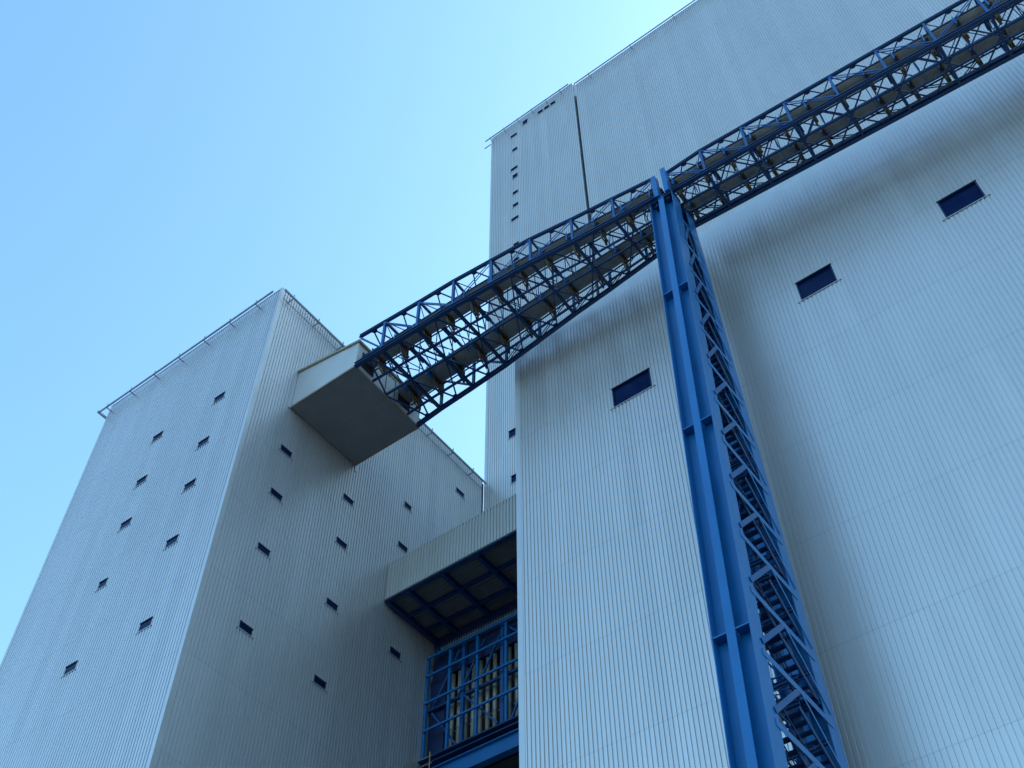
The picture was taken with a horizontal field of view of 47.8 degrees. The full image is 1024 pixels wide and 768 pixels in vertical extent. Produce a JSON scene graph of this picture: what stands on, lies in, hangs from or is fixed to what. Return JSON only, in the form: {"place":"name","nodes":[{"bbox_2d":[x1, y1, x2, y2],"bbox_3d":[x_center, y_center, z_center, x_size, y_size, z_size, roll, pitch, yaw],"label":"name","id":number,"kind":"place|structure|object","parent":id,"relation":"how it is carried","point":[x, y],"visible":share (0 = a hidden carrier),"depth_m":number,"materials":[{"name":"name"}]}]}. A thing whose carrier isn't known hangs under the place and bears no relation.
{"place":"outdoors","nodes":[
{"label":"outdoors","id":0,"kind":"place"},
{"bbox_2d":[0,287,486,767],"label":"bunker building","id":1,"kind":"structure","parent":0,"point":[235,536],"depth_m":69.29,"materials":[{"name":"grey metal"}]},
{"bbox_2d":[61,660,77,677],"bbox_3d":[-24.581,15.862,64.319,1.246,0.715,0.095,-31,-58,21],"label":"window","id":2,"kind":"structure","parent":1,"relation":"in","point":[70,668],"depth_m":64.36,"materials":[{"name":"blue glass"}]},
{"bbox_2d":[95,577,107,591],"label":"window","id":3,"kind":"structure","parent":1,"relation":"in","point":[103,583],"depth_m":69.22,"materials":[{"name":"blue glass"}]},
{"bbox_2d":[117,517,131,532],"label":"window","id":4,"kind":"structure","parent":1,"relation":"in","point":[123,525],"depth_m":73.13,"materials":[{"name":"blue glass"}]},
{"bbox_2d":[135,475,146,487],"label":"window","id":5,"kind":"structure","parent":1,"relation":"in","point":[143,479],"depth_m":76.28,"materials":[{"name":"blue glass"}]},
{"bbox_2d":[136,616,152,634],"bbox_3d":[-19.706,12.969,62.108,1.246,0.715,0.095,-31,-58,21],"label":"window","id":6,"kind":"structure","parent":1,"relation":"in","point":[145,624],"depth_m":62.15,"materials":[{"name":"blue glass"}]},
{"bbox_2d":[150,431,162,444],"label":"window","id":7,"kind":"structure","parent":1,"relation":"in","point":[156,437],"depth_m":79.86,"materials":[{"name":"blue glass"}]},
{"bbox_2d":[163,534,178,550],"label":"window","id":8,"kind":"structure","parent":1,"relation":"in","point":[173,540],"depth_m":67.02,"materials":[{"name":"blue glass"}]},
{"bbox_2d":[181,478,195,493],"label":"window","id":9,"kind":"structure","parent":1,"relation":"in","point":[190,484],"depth_m":70.84,"materials":[{"name":"blue glass"}]},
{"bbox_2d":[195,436,208,450],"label":"window","id":10,"kind":"structure","parent":1,"relation":"in","point":[205,440],"depth_m":74.01,"materials":[{"name":"blue glass"}]},
{"bbox_2d":[211,391,224,405],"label":"window","id":11,"kind":"structure","parent":1,"relation":"in","point":[219,397],"depth_m":77.45,"materials":[{"name":"blue glass"}]},
{"bbox_2d":[236,620,253,638],"bbox_3d":[-14.406,13.256,62.500,0.095,0.595,1.251,-31,-58,21],"label":"window","id":12,"kind":"structure","parent":1,"relation":"in","point":[243,626],"depth_m":62.53,"materials":[{"name":"blue glass"}]},
{"bbox_2d":[255,542,270,559],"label":"window","id":13,"kind":"structure","parent":1,"relation":"in","point":[261,548],"depth_m":67.15,"materials":[{"name":"blue glass"}]},
{"bbox_2d":[268,487,282,504],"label":"window","id":14,"kind":"structure","parent":1,"relation":"in","point":[273,492],"depth_m":70.83,"materials":[{"name":"blue glass"}]},
{"bbox_2d":[279,444,291,459],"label":"window","id":15,"kind":"structure","parent":1,"relation":"in","point":[283,449],"depth_m":74.04,"materials":[{"name":"blue glass"}]},
{"bbox_2d":[312,675,326,692],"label":"window","id":16,"kind":"structure","parent":1,"relation":"in","point":[318,681],"depth_m":65.47,"materials":[{"name":"blue glass"}]},
{"bbox_2d":[324,597,337,613],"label":"window","id":17,"kind":"structure","parent":1,"relation":"in","point":[330,603],"depth_m":70.02,"materials":[{"name":"blue glass"}]},
{"bbox_2d":[334,537,347,552],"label":"window","id":18,"kind":"structure","parent":1,"relation":"in","point":[339,542],"depth_m":74.08,"materials":[{"name":"blue glass"}]},
{"bbox_2d":[341,493,353,508],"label":"window","id":19,"kind":"structure","parent":1,"relation":"in","point":[348,500],"depth_m":77.29,"materials":[{"name":"blue glass"}]},
{"bbox_2d":[388,646,400,661],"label":"window","id":20,"kind":"structure","parent":1,"relation":"in","point":[395,653],"depth_m":73.04,"materials":[{"name":"blue glass"}]},
{"bbox_2d":[396,541,407,553],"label":"window","id":21,"kind":"structure","parent":1,"relation":"in","point":[400,545],"depth_m":80.06,"materials":[{"name":"blue glass"}]},
{"bbox_2d":[403,501,411,513],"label":"window","id":22,"kind":"structure","parent":1,"relation":"in","point":[406,505],"depth_m":83.43,"materials":[{"name":"blue glass"}]},
{"bbox_2d":[404,752,431,767],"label":"guard rail","id":23,"kind":"object","parent":1,"relation":"attached to","point":[429,763],"visible":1,"depth_m":66.63,"materials":[{"name":"grey metal"}]},
{"bbox_2d":[455,487,464,499],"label":"window","id":24,"kind":"structure","parent":1,"relation":"in","point":[458,491],"depth_m":91.29,"materials":[{"name":"blue glass"}]},
{"bbox_2d":[0,0,696,663],"label":"sky","id":25,"kind":"structure","parent":0,"point":[168,167],"materials":[{"name":"blue"}]},
{"label":"ground","id":26,"kind":"structure","parent":0,"visible":0},
{"bbox_2d":[487,754,518,767],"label":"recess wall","id":27,"kind":"structure","parent":26,"relation":"on","point":[512,762],"depth_m":67.92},
{"bbox_2d":[484,83,597,510],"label":"stair tower","id":28,"kind":"structure","parent":26,"relation":"on","point":[537,184],"depth_m":124.54,"materials":[{"name":"grey metal"}]},
{"bbox_2d":[508,428,515,439],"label":"window","id":29,"kind":"structure","parent":28,"relation":"in","point":[512,433],"depth_m":97.97,"materials":[{"name":"blue glass"}]},
{"bbox_2d":[510,474,515,484],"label":"window","id":30,"kind":"structure","parent":28,"relation":"in","point":[513,478],"depth_m":93.37,"materials":[{"name":"blue glass"}]},
{"bbox_2d":[649,167,848,767],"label":"pylon","id":31,"kind":"object","parent":26,"relation":"on","point":[747,571],"visible":1,"depth_m":44.87,"materials":[{"name":"blue metal"}]},
{"bbox_2d":[354,178,664,427],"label":"conveyor bridge","id":32,"kind":"structure","parent":31,"relation":"on","point":[383,348],"depth_m":72.95,"materials":[{"name":"blue paint"}]},
{"bbox_2d":[288,339,419,471],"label":"conveyor housing","id":33,"kind":"object","parent":32,"relation":"attached to","point":[346,407],"visible":0.88,"depth_m":77.41,"materials":[{"name":"metal"}]},
{"bbox_2d":[667,0,1023,227],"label":"conveyor bridge","id":34,"kind":"structure","parent":31,"relation":"on","point":[929,98],"depth_m":63.81,"materials":[{"name":"blue paint"}]},
{"bbox_2d":[362,0,1022,375],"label":"belt conveyor","id":35,"kind":"object","parent":34,"relation":"attached to","point":[890,59],"visible":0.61,"depth_m":68.66,"materials":[{"name":"blue paint"}]},
{"bbox_2d":[397,14,1023,410],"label":"belt conveyor","id":36,"kind":"object","parent":34,"relation":"attached to","point":[441,375],"visible":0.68,"depth_m":71.22,"materials":[{"name":"blue paint"}]},
{"bbox_2d":[515,38,1023,767],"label":"front hall","id":37,"kind":"structure","parent":26,"relation":"on","point":[869,292],"depth_m":54.26,"materials":[{"name":"metal"}]},
{"bbox_2d":[384,494,516,644],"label":"connecting gallery","id":38,"kind":"object","parent":37,"relation":"attached to","point":[453,580],"visible":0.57,"depth_m":74.41,"materials":[{"name":"corrugated sheet metal cladding"},{"name":"blue paint"}]},
{"bbox_2d":[417,715,518,767],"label":"plate girder","id":39,"kind":"object","parent":37,"relation":"attached to","point":[491,745],"visible":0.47,"depth_m":66.92,"materials":[{"name":"blue metal"}]},
{"bbox_2d":[421,608,518,758],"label":"steel frame","id":40,"kind":"object","parent":39,"relation":"on","point":[505,673],"visible":0.55,"depth_m":71.83,"materials":[{"name":"blue paint"}]},
{"bbox_2d":[427,599,518,767],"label":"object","id":41,"kind":"object","parent":37,"relation":"attached to","point":[436,739],"visible":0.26,"depth_m":73.83,"materials":[{"name":"blue metal"}]},
{"bbox_2d":[449,674,455,746],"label":"pipe","id":42,"kind":"object","parent":41,"relation":"attached to","point":[452,711],"visible":0.68,"depth_m":72.14,"materials":[{"name":"metal"}]},
{"bbox_2d":[456,670,460,742],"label":"pipe","id":43,"kind":"object","parent":41,"relation":"attached to","point":[458,710],"visible":0.48,"depth_m":71.62,"materials":[{"name":"grey metal"}]},
{"bbox_2d":[464,667,469,739],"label":"pipe","id":44,"kind":"object","parent":41,"relation":"attached to","point":[466,715],"visible":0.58,"depth_m":71.24,"materials":[{"name":"grey metal"}]},
{"bbox_2d":[470,664,475,736],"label":"pipe","id":45,"kind":"object","parent":41,"relation":"attached to","point":[472,711],"visible":0.52,"depth_m":71.20,"materials":[{"name":"grey metal"}]},
{"bbox_2d":[478,660,483,732],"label":"pipe","id":46,"kind":"object","parent":41,"relation":"attached to","point":[480,712],"visible":0.61,"depth_m":71.17,"materials":[{"name":"grey metal"}]},
{"bbox_2d":[485,657,490,729],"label":"pipe","id":47,"kind":"object","parent":41,"relation":"attached to","point":[487,706],"visible":0.69,"depth_m":70.83,"materials":[{"name":"grey metal"}]},
{"bbox_2d":[492,653,497,726],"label":"pipe","id":48,"kind":"object","parent":41,"relation":"attached to","point":[495,687],"visible":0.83,"depth_m":70.88,"materials":[{"name":"grey metal"}]},
{"bbox_2d":[508,646,512,718],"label":"pipe","id":49,"kind":"object","parent":41,"relation":"attached to","point":[510,702],"visible":0.6,"depth_m":70.38,"materials":[{"name":"grey metal"}]},
{"bbox_2d":[514,643,518,715],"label":"pipe","id":50,"kind":"object","parent":41,"relation":"attached to","point":[516,673],"visible":0.54,"depth_m":70.42,"materials":[{"name":"grey metal"}]},
{"bbox_2d":[611,368,655,409],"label":"window","id":51,"kind":"structure","parent":37,"relation":"in","point":[637,384],"depth_m":65.89,"materials":[{"name":"blue glass"}]},
{"bbox_2d":[795,263,841,303],"bbox_3d":[16.227,-5.364,61.551,2.541,1.765,0.190,-31,-58,21],"label":"window","id":52,"kind":"structure","parent":37,"relation":"in","point":[824,277],"depth_m":61.70,"materials":[{"name":"blue glass"}]},
{"bbox_2d":[936,180,990,220],"bbox_3d":[22.802,-9.313,58.627,2.541,1.755,0.190,-31,-58,21],"label":"window","id":53,"kind":"structure","parent":37,"relation":"in","point":[971,193],"depth_m":58.77,"materials":[{"name":"blue glass"}]},
{"bbox_2d":[573,0,1023,293],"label":"boiler house","id":54,"kind":"structure","parent":26,"relation":"on","point":[684,84],"depth_m":115.70,"materials":[{"name":"metal"}]}
]}

